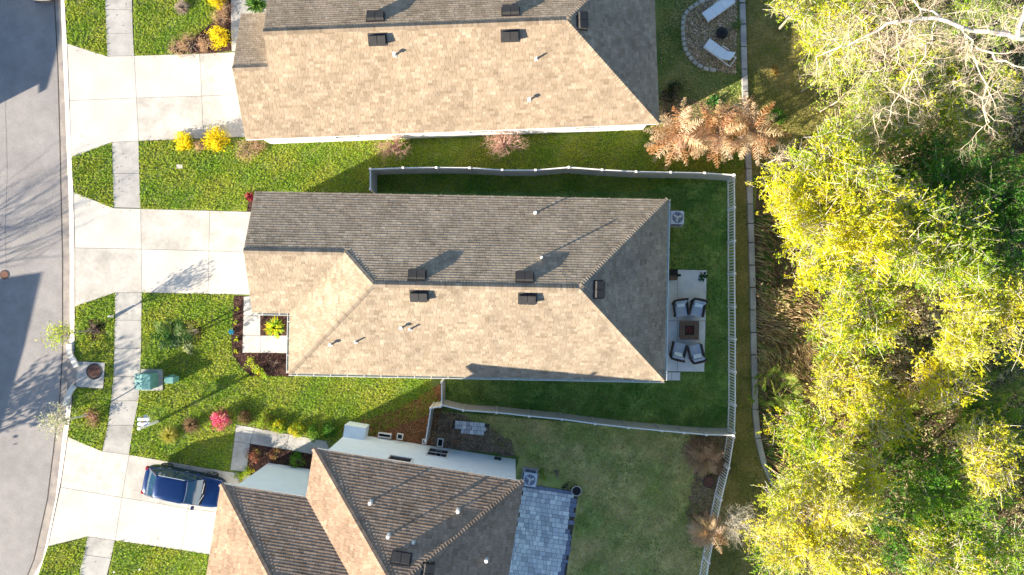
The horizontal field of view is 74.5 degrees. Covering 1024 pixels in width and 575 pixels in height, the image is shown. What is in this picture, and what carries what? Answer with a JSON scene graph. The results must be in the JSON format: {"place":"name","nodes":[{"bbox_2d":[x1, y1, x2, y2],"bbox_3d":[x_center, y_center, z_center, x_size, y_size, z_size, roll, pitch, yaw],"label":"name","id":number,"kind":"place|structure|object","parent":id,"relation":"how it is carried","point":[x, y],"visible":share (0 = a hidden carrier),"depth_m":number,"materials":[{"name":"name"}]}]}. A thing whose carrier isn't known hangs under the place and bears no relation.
{"place":"outdoors","nodes":[
{"label":"outdoors","id":0,"kind":"place"},
{"bbox_2d":[0,0,61,574],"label":"road","id":1,"kind":"structure","parent":0,"point":[30,295],"depth_m":39.10,"materials":[{"name":"grey asphalt"}]},
{"bbox_2d":[27,0,62,574],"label":"road seam","id":2,"kind":"object","parent":1,"relation":"on","point":[62,282],"visible":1,"depth_m":39.09,"materials":[{"name":"grey asphalt"}]},
{"bbox_2d":[28,0,69,574],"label":"road gutter","id":3,"kind":"object","parent":1,"relation":"on","point":[42,541],"visible":0.93,"depth_m":39.10,"materials":[{"name":"concrete"}]},
{"bbox_2d":[34,0,73,574],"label":"kerb","id":4,"kind":"structure","parent":1,"relation":"on","point":[71,229],"depth_m":39.05,"materials":[{"name":"white concrete"}]},
{"bbox_2d":[48,0,74,543],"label":"kerb joint line","id":5,"kind":"object","parent":4,"relation":"on","point":[74,278],"visible":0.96,"depth_m":38.98,"materials":[{"name":"grey concrete"}]},
{"bbox_2d":[79,537,114,574],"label":"sidewalk","id":6,"kind":"structure","parent":0,"point":[102,557],"depth_m":38.98,"materials":[{"name":"grey concrete"}]},
{"bbox_2d":[105,0,133,55],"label":"sidewalk","id":7,"kind":"structure","parent":0,"point":[119,42],"depth_m":38.97,"materials":[{"name":"grey concrete"}]},
{"bbox_2d":[102,293,141,453],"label":"sidewalk","id":8,"kind":"structure","parent":0,"point":[125,396],"depth_m":38.98,"materials":[{"name":"grey concrete"}]},
{"bbox_2d":[112,141,140,207],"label":"sidewalk","id":9,"kind":"structure","parent":0,"point":[126,173],"depth_m":38.98,"materials":[{"name":"grey concrete"}]},
{"bbox_2d":[48,437,249,553],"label":"driveway","id":10,"kind":"structure","parent":0,"point":[101,496],"depth_m":38.98,"materials":[{"name":"concrete"}]},
{"bbox_2d":[141,463,226,509],"bbox_3d":[-18.610,11.320,38.203,4.720,1.537,2.140,11,90,0],"label":"car","id":11,"kind":"object","parent":10,"relation":"on","point":[169,482],"visible":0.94,"depth_m":37.80,"materials":[{"name":"blue paint"}]},
{"bbox_2d":[67,44,244,157],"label":"driveway","id":12,"kind":"structure","parent":0,"point":[144,97],"depth_m":38.98,"materials":[{"name":"concrete"}]},
{"bbox_2d":[74,192,250,305],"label":"driveway","id":13,"kind":"structure","parent":0,"point":[121,250],"depth_m":38.98,"materials":[{"name":"concrete"}]},
{"bbox_2d":[231,0,266,50],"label":"front path","id":14,"kind":"structure","parent":0,"point":[238,8],"depth_m":38.97,"materials":[{"name":"grey concrete"}]},
{"bbox_2d":[243,296,286,352],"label":"front path","id":15,"kind":"structure","parent":0,"point":[254,341],"depth_m":38.98,"materials":[{"name":"concrete"}]},
{"bbox_2d":[230,425,328,471],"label":"front path","id":16,"kind":"structure","parent":0,"point":[245,437],"depth_m":38.98,"materials":[{"name":"white concrete"}]},
{"bbox_2d":[37,0,775,574],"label":"ground","id":17,"kind":"structure","parent":0,"point":[673,52],"depth_m":39.00,"materials":[{"name":"green plant"}]},
{"bbox_2d":[35,400,88,445],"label":"verge tree","id":18,"kind":"object","parent":17,"relation":"on","point":[54,418],"visible":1,"depth_m":37.05,"materials":[{"name":"beige plant"}]},
{"bbox_2d":[63,344,101,405],"bbox_3d":[-24.801,5.055,38.990,2.245,0.260,3.592,0,90,0],"label":"storm drain","id":19,"kind":"object","parent":17,"relation":"on","point":[92,371],"visible":1,"depth_m":38.93,"materials":[{"name":"white concrete"}]},
{"bbox_2d":[76,361,105,388],"bbox_3d":[-24.370,5.037,39.000,1.602,0.099,1.523,4,90,0],"label":"storm inlet top","id":20,"kind":"object","parent":17,"relation":"on","point":[83,379],"visible":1,"depth_m":38.95,"materials":[{"name":"grey concrete"}]},
{"bbox_2d":[85,319,201,343],"bbox_3d":[-21.339,2.554,38.988,6.788,0.001,1.490,0,90,0],"label":"mulch ring","id":21,"kind":"object","parent":17,"relation":"on","point":[100,325],"visible":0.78,"depth_m":38.99,"materials":[{"name":"brown wood"}]},
{"bbox_2d":[35,320,95,350],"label":"verge tree","id":22,"kind":"object","parent":21,"relation":"on","point":[65,330],"visible":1,"depth_m":36.85,"materials":[{"name":"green plant"}]},
{"bbox_2d":[149,316,198,355],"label":"palm tree","id":23,"kind":"object","parent":21,"relation":"on","point":[174,340],"visible":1,"depth_m":37.17,"materials":[{"name":"green plant"}]},
{"bbox_2d":[135,369,162,390],"bbox_3d":[-20.815,5.333,38.525,1.240,0.950,1.240,0,90,0],"label":"utility box","id":24,"kind":"object","parent":17,"relation":"on","point":[148,380],"visible":1,"depth_m":38.27,"materials":[{"name":"teal metal"}]},
{"bbox_2d":[83,0,312,474],"bbox_3d":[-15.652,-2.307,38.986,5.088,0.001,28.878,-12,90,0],"label":"mulch bed","id":25,"kind":"object","parent":17,"relation":"on","point":[281,369],"visible":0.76,"depth_m":38.99,"materials":[{"name":"brown wood"}]},
{"bbox_2d":[206,25,232,50],"bbox_3d":[-16.880,-14.508,38.622,1.659,0.818,1.540,-33,90,0],"label":"bush","id":26,"kind":"object","parent":25,"relation":"on","point":[219,35],"visible":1,"depth_m":38.69,"materials":[{"name":"yellow plant"}]},
{"bbox_2d":[200,125,235,151],"bbox_3d":[-16.927,-8.563,38.626,2.034,0.819,1.692,0,90,0],"label":"bush","id":27,"kind":"object","parent":17,"relation":"on","point":[212,141],"visible":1,"depth_m":38.66,"materials":[{"name":"yellow plant"}]},
{"bbox_2d":[206,421,524,574],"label":"house","id":28,"kind":"structure","parent":17,"relation":"on","point":[355,499],"depth_m":32.58,"materials":[{"name":"brown paint"}]},
{"bbox_2d":[36,1,741,574],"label":"fallen leaves","id":29,"kind":"object","parent":17,"relation":"on","point":[332,385],"visible":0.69,"depth_m":38.96,"materials":[{"name":"brown plant"}]},
{"bbox_2d":[340,384,441,445],"bbox_3d":[-6.415,8.270,38.990,6.358,0.001,3.126,-24,90,0],"label":"pine straw patch","id":30,"kind":"object","parent":17,"relation":"on","point":[422,417],"visible":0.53,"depth_m":38.99,"materials":[{"name":"brown plant"}]},
{"bbox_2d":[232,0,660,143],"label":"house","id":31,"kind":"structure","parent":17,"relation":"on","point":[306,71],"depth_m":35.03,"materials":[{"name":"brown paint"}]},
{"bbox_2d":[243,191,669,382],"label":"house","id":32,"kind":"structure","parent":17,"relation":"on","point":[441,286],"depth_m":35.25,"materials":[{"name":"brown paint"}]},
{"bbox_2d":[479,130,528,163],"bbox_3d":[-0.533,-8.307,37.944,2.771,2.112,2.566,-26,90,0],"label":"bare shrub","id":33,"kind":"object","parent":17,"relation":"on","point":[504,143],"visible":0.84,"depth_m":37.91,"materials":[{"name":"brown plant"}]},
{"bbox_2d":[509,485,577,574],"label":"paver patio","id":34,"kind":"structure","parent":17,"relation":"on","point":[544,532],"depth_m":38.95,"materials":[{"name":"stone"}]},
{"bbox_2d":[372,173,733,430],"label":"lawn","id":35,"kind":"structure","parent":17,"relation":"on","point":[664,385],"depth_m":39.00,"materials":[{"name":"green plant"}]},
{"bbox_2d":[369,166,735,193],"bbox_3d":[2.196,-6.376,38.055,20.236,1.890,1.232,-2,90,0],"label":"fence","id":36,"kind":"object","parent":35,"relation":"on","point":[375,173],"visible":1,"depth_m":37.97,"materials":[{"name":"beige plastic"}]},
{"bbox_2d":[440,379,734,436],"bbox_3d":[4.051,7.341,38.055,16.528,1.890,1.468,10,90,0],"label":"fence","id":37,"kind":"object","parent":35,"relation":"on","point":[723,431],"visible":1,"depth_m":37.93,"materials":[{"name":"beige plastic"}]},
{"bbox_2d":[727,176,736,433],"bbox_3d":[12.501,0.987,38.360,0.194,1.280,14.463,0,90,0],"label":"fence","id":38,"kind":"object","parent":35,"relation":"on","point":[732,403],"visible":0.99,"depth_m":38.30,"materials":[{"name":"white plastic"}]},
{"bbox_2d":[680,0,715,72],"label":"garden edging","id":39,"kind":"object","parent":17,"relation":"on","point":[683,39],"visible":1,"depth_m":38.87,"materials":[{"name":"stone"}]},
{"bbox_2d":[682,0,737,74],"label":"gravel bed","id":40,"kind":"object","parent":17,"relation":"on","point":[699,41],"visible":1,"depth_m":38.99,"materials":[{"name":"grey gravel"}]},
{"bbox_2d":[702,0,734,22],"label":"sun lounger","id":41,"kind":"object","parent":40,"relation":"on","point":[714,10],"visible":1,"depth_m":38.63,"materials":[{"name":"white paint"}]},
{"bbox_2d":[703,39,735,66],"bbox_3d":[11.927,-13.483,38.557,1.900,0.886,0.696,36,90,0],"label":"sun lounger","id":42,"kind":"object","parent":40,"relation":"on","point":[720,52],"visible":1,"depth_m":38.63,"materials":[{"name":"white paint"}]},
{"bbox_2d":[686,99,747,167],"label":"dead palm","id":43,"kind":"object","parent":17,"relation":"on","point":[717,142],"visible":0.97,"depth_m":36.43,"materials":[{"name":"brown plant"}]},
{"bbox_2d":[699,436,735,574],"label":"fence","id":44,"kind":"object","parent":17,"relation":"on","point":[717,496],"visible":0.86,"depth_m":38.27,"materials":[{"name":"white plastic"}]},
{"bbox_2d":[719,93,790,164],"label":"dead palm","id":45,"kind":"object","parent":17,"relation":"on","point":[758,133],"visible":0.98,"depth_m":36.61,"materials":[{"name":"brown plant"}]},
{"bbox_2d":[739,0,777,487],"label":"retaining kerb","id":46,"kind":"structure","parent":17,"relation":"on","point":[749,191],"depth_m":38.84,"materials":[{"name":"grey concrete"}]},
{"bbox_2d":[430,91,735,529],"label":"bare soil","id":47,"kind":"structure","parent":0,"point":[460,436],"depth_m":38.99,"materials":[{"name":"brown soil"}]},
{"bbox_2d":[452,420,489,434],"bbox_3d":[-2.400,8.116,38.996,2.159,0.108,0.714,5,90,0],"label":"paver pad","id":48,"kind":"object","parent":47,"relation":"on","point":[464,427],"visible":1,"depth_m":38.95,"materials":[{"name":"grey concrete"}]},
{"bbox_2d":[643,97,710,169],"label":"dead palm","id":49,"kind":"object","parent":47,"relation":"on","point":[677,138],"visible":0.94,"depth_m":36.67,"materials":[{"name":"brown plant"}]},
{"bbox_2d":[681,435,715,467],"bbox_3d":[10.763,9.465,38.454,2.241,1.112,2.227,0,90,0],"label":"dry shrub","id":50,"kind":"object","parent":47,"relation":"on","point":[690,446],"visible":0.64,"depth_m":38.59,"materials":[{"name":"brown plant"}]},
{"bbox_2d":[688,438,725,478],"bbox_3d":[10.976,9.746,38.097,2.149,1.806,2.412,0,90,0],"label":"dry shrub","id":51,"kind":"object","parent":47,"relation":"on","point":[703,457],"visible":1,"depth_m":37.88,"materials":[{"name":"brown plant"}]},
{"bbox_2d":[685,510,730,553],"bbox_3d":[11.088,13.661,37.837,2.478,2.325,2.368,0,90,0],"label":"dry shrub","id":52,"kind":"object","parent":47,"relation":"on","point":[710,529],"visible":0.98,"depth_m":37.58,"materials":[{"name":"brown plant"}]},
{"bbox_2d":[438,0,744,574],"bbox_3d":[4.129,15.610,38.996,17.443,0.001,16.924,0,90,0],"label":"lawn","id":53,"kind":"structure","parent":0,"point":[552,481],"depth_m":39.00,"materials":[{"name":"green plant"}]},
{"bbox_2d":[667,270,706,379],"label":"patio","id":54,"kind":"structure","parent":0,"point":[687,284],"depth_m":38.92,"materials":[{"name":"concrete"}]},
{"bbox_2d":[669,341,687,362],"bbox_3d":[9.482,3.668,38.480,0.850,0.880,1.050,14,90,0],"label":"armchair","id":55,"kind":"object","parent":54,"relation":"on","point":[678,350],"visible":1,"depth_m":38.39,"materials":[{"name":"grey fabric"}]},
{"bbox_2d":[679,321,698,339],"bbox_3d":[10.127,2.439,38.660,1.084,0.520,1.084,1,90,0],"label":"fire table","id":56,"kind":"object","parent":54,"relation":"on","point":[688,330],"visible":1,"depth_m":38.42,"materials":[{"name":"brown wood"}]},
{"bbox_2d":[687,343,707,364],"bbox_3d":[10.522,3.782,38.480,0.850,0.880,1.050,-14,90,0],"label":"armchair","id":57,"kind":"object","parent":54,"relation":"on","point":[696,353],"visible":0.98,"depth_m":38.37,"materials":[{"name":"grey fabric"}]},
{"bbox_2d":[708,0,857,574],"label":"rough grass","id":58,"kind":"structure","parent":0,"point":[742,417],"depth_m":39.00,"materials":[{"name":"green plant"}]},
{"bbox_2d":[717,501,757,550],"bbox_3d":[12.521,13.105,37.639,3.240,2.722,2.771,0,90,0],"label":"bare shrub","id":59,"kind":"object","parent":58,"relation":"on","point":[733,523],"visible":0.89,"depth_m":37.53,"materials":[{"name":"beige plant"}]},
{"bbox_2d":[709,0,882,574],"bbox_3d":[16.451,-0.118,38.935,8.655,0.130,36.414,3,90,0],"label":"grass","id":60,"kind":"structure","parent":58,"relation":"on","point":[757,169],"depth_m":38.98,"materials":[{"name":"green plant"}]},
{"bbox_2d":[763,0,828,47],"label":"tree","id":61,"kind":"object","parent":58,"relation":"on","point":[792,10],"visible":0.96,"depth_m":32.99,"materials":[{"name":"yellow plant"}]},
{"bbox_2d":[796,50,848,100],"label":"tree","id":62,"kind":"object","parent":58,"relation":"on","point":[818,77],"visible":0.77,"depth_m":35.96,"materials":[{"name":"yellow plant"}]},
{"bbox_2d":[809,56,884,122],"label":"bare tree","id":63,"kind":"object","parent":58,"relation":"on","point":[841,98],"visible":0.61,"depth_m":35.68,"materials":[{"name":"yellow plant"}]},
{"bbox_2d":[791,0,904,86],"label":"tree","id":64,"kind":"object","parent":58,"relation":"on","point":[819,37],"visible":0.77,"depth_m":32.65,"materials":[{"name":"yellow plant"}]},
{"bbox_2d":[754,0,1023,574],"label":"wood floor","id":65,"kind":"structure","parent":0,"point":[783,266],"depth_m":38.99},
{"bbox_2d":[744,534,808,574],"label":"tree","id":66,"kind":"object","parent":65,"relation":"on","point":[763,560],"visible":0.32,"depth_m":35.79,"materials":[{"name":"yellow plant"}]},
{"bbox_2d":[756,366,800,407],"bbox_3d":[15.124,5.675,38.313,2.470,1.410,2.589,0,90,0],"label":"palmetto","id":67,"kind":"object","parent":65,"relation":"on","point":[785,396],"visible":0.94,"depth_m":38.13,"materials":[{"name":"green plant"}]},
{"bbox_2d":[745,151,830,227],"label":"tree","id":68,"kind":"object","parent":65,"relation":"on","point":[775,171],"visible":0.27,"depth_m":33.84,"materials":[{"name":"yellow plant"}]},
{"bbox_2d":[757,395,819,462],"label":"tree","id":69,"kind":"object","parent":65,"relation":"on","point":[790,435],"visible":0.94,"depth_m":35.91,"materials":[{"name":"yellow plant"}]},
{"bbox_2d":[786,399,852,464],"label":"tree","id":70,"kind":"object","parent":65,"relation":"on","point":[823,436],"visible":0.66,"depth_m":35.49,"materials":[{"name":"yellow plant"}]},
{"bbox_2d":[734,433,908,574],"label":"tree","id":71,"kind":"object","parent":65,"relation":"on","point":[851,491],"visible":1,"depth_m":31.44,"materials":[{"name":"yellow plant"}]},
{"bbox_2d":[802,293,869,366],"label":"tree","id":72,"kind":"object","parent":65,"relation":"on","point":[832,314],"visible":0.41,"depth_m":34.17,"materials":[{"name":"yellow plant"}]},
{"bbox_2d":[756,138,919,302],"bbox_3d":[15.717,-3.199,34.552,7.038,8.949,7.125,-23,90,0],"label":"tree","id":73,"kind":"object","parent":65,"relation":"on","point":[868,232],"visible":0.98,"depth_m":31.59,"materials":[{"name":"yellow plant"}]},
{"bbox_2d":[790,431,891,518],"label":"tree","id":74,"kind":"object","parent":65,"relation":"on","point":[861,462],"visible":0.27,"depth_m":32.67,"materials":[{"name":"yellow plant"}]},
{"bbox_2d":[783,107,900,206],"bbox_3d":[15.777,-5.704,34.347,4.549,9.354,5.237,-37,90,0],"label":"tree","id":75,"kind":"object","parent":65,"relation":"on","point":[839,144],"visible":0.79,"depth_m":32.26,"materials":[{"name":"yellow plant"}]},
{"bbox_2d":[754,210,931,511],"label":"brown grass","id":76,"kind":"structure","parent":65,"relation":"on","point":[775,453],"depth_m":38.72,"materials":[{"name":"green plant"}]},
{"bbox_2d":[801,345,891,424],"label":"tree","id":77,"kind":"object","parent":65,"relation":"on","point":[833,378],"visible":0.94,"depth_m":34.29,"materials":[{"name":"yellow plant"}]},
{"bbox_2d":[817,114,903,165],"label":"bare tree","id":78,"kind":"object","parent":65,"relation":"on","point":[864,132],"visible":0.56,"depth_m":34.88,"materials":[{"name":"green plant"}]},
{"bbox_2d":[755,284,984,477],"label":"brown grass","id":79,"kind":"structure","parent":65,"relation":"on","point":[805,317],"depth_m":38.67,"materials":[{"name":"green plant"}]},
{"bbox_2d":[822,254,920,361],"bbox_3d":[17.712,0.981,35.494,4.977,7.062,5.503,0,90,0],"label":"tree","id":80,"kind":"object","parent":65,"relation":"on","point":[887,320],"visible":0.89,"depth_m":33.18,"materials":[{"name":"yellow plant"}]},
{"bbox_2d":[827,371,927,459],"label":"tree","id":81,"kind":"object","parent":65,"relation":"on","point":[864,417],"visible":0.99,"depth_m":34.27,"materials":[{"name":"yellow plant"}]},
{"bbox_2d":[841,58,922,153],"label":"tree","id":82,"kind":"object","parent":65,"relation":"on","point":[877,88],"visible":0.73,"depth_m":34.57,"materials":[{"name":"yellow plant"}]},
{"bbox_2d":[806,159,964,311],"bbox_3d":[17.869,-2.355,34.523,7.518,9.005,7.345,0,90,0],"label":"tree","id":83,"kind":"object","parent":65,"relation":"on","point":[923,238],"visible":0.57,"depth_m":32.10,"materials":[{"name":"yellow plant"}]},
{"bbox_2d":[751,0,1023,574],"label":"undergrowth","id":84,"kind":"object","parent":65,"relation":"on","point":[921,313],"visible":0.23,"depth_m":38.30,"materials":[{"name":"green plant"}]},
{"bbox_2d":[870,416,942,489],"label":"tree","id":85,"kind":"object","parent":65,"relation":"on","point":[895,462],"visible":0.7,"depth_m":35.95,"materials":[{"name":"green plant"}]},
{"bbox_2d":[790,0,1023,160],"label":"bare tree","id":86,"kind":"object","parent":65,"relation":"on","point":[1016,36],"visible":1,"depth_m":30.02,"materials":[{"name":"beige plant"}]},
{"bbox_2d":[855,21,978,128],"bbox_3d":[21.769,-10.571,35.916,5.730,6.254,5.366,24,90,0],"label":"tree","id":87,"kind":"object","parent":65,"relation":"on","point":[943,103],"visible":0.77,"depth_m":34.35,"materials":[{"name":"yellow plant"}]},
{"bbox_2d":[864,470,970,574],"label":"tree","id":88,"kind":"object","parent":65,"relation":"on","point":[893,548],"visible":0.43,"depth_m":35.49,"materials":[{"name":"green plant"}]},
{"bbox_2d":[860,120,978,221],"bbox_3d":[20.976,-5.875,36.250,5.368,5.576,5.576,0,90,0],"label":"tree","id":89,"kind":"object","parent":65,"relation":"on","point":[924,146],"visible":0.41,"depth_m":34.63,"materials":[{"name":"green plant"}]},
{"bbox_2d":[888,0,960,53],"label":"tree","id":90,"kind":"object","parent":65,"relation":"on","point":[920,4],"visible":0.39,"depth_m":35.20,"materials":[{"name":"beige plant"}]},
{"bbox_2d":[897,112,988,176],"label":"bare tree","id":91,"kind":"object","parent":65,"relation":"on","point":[943,132],"visible":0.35,"depth_m":35.42,"materials":[{"name":"green plant"}]},
{"bbox_2d":[887,510,1002,574],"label":"tree","id":92,"kind":"object","parent":65,"relation":"on","point":[927,538],"visible":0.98,"depth_m":34.00,"materials":[{"name":"yellow plant"}]},
{"bbox_2d":[900,337,990,423],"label":"tree","id":93,"kind":"object","parent":65,"relation":"on","point":[926,374],"visible":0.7,"depth_m":33.76,"materials":[{"name":"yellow plant"}]},
{"bbox_2d":[884,200,1013,302],"bbox_3d":[20.904,-1.637,34.466,5.921,9.128,5.026,0,90,0],"label":"tree","id":94,"kind":"object","parent":65,"relation":"on","point":[978,276],"visible":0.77,"depth_m":31.69,"materials":[{"name":"green plant"}]},
{"bbox_2d":[899,442,998,539],"bbox_3d":[21.605,10.132,35.723,4.862,6.616,4.816,25,90,0],"label":"tree","id":95,"kind":"object","parent":65,"relation":"on","point":[928,500],"visible":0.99,"depth_m":33.55,"materials":[{"name":"green plant"}]},
{"bbox_2d":[905,136,1023,288],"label":"tree","id":96,"kind":"object","parent":65,"relation":"on","point":[1006,204],"visible":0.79,"depth_m":32.59,"materials":[{"name":"green plant"}]},
{"bbox_2d":[923,0,1023,79],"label":"tree","id":97,"kind":"object","parent":65,"relation":"on","point":[971,5],"visible":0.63,"depth_m":34.29,"materials":[{"name":"yellow plant"}]},
{"bbox_2d":[926,251,1023,377],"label":"tree","id":98,"kind":"object","parent":65,"relation":"on","point":[971,324],"visible":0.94,"depth_m":31.59,"materials":[{"name":"yellow plant"}]},
{"bbox_2d":[928,406,1023,508],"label":"tree","id":99,"kind":"object","parent":65,"relation":"on","point":[991,467],"visible":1,"depth_m":32.80,"materials":[{"name":"yellow plant"}]},
{"bbox_2d":[941,106,1010,164],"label":"bare tree","id":100,"kind":"object","parent":65,"relation":"on","point":[972,135],"visible":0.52,"depth_m":35.91,"materials":[{"name":"plant"}]},
{"bbox_2d":[935,474,1023,574],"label":"tree","id":101,"kind":"object","parent":65,"relation":"on","point":[990,542],"visible":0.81,"depth_m":33.76,"materials":[{"name":"green plant"}]},
{"bbox_2d":[942,54,1023,142],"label":"tree","id":102,"kind":"object","parent":65,"relation":"on","point":[1004,90],"visible":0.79,"depth_m":34.62,"materials":[{"name":"green plant"}]},
{"bbox_2d":[948,371,1023,465],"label":"tree","id":103,"kind":"object","parent":65,"relation":"on","point":[979,406],"visible":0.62,"depth_m":35.74,"materials":[{"name":"green plant"}]},
{"bbox_2d":[951,348,1023,401],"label":"palmetto","id":104,"kind":"object","parent":65,"relation":"on","point":[1015,375],"visible":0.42,"depth_m":37.53,"materials":[{"name":"green plant"}]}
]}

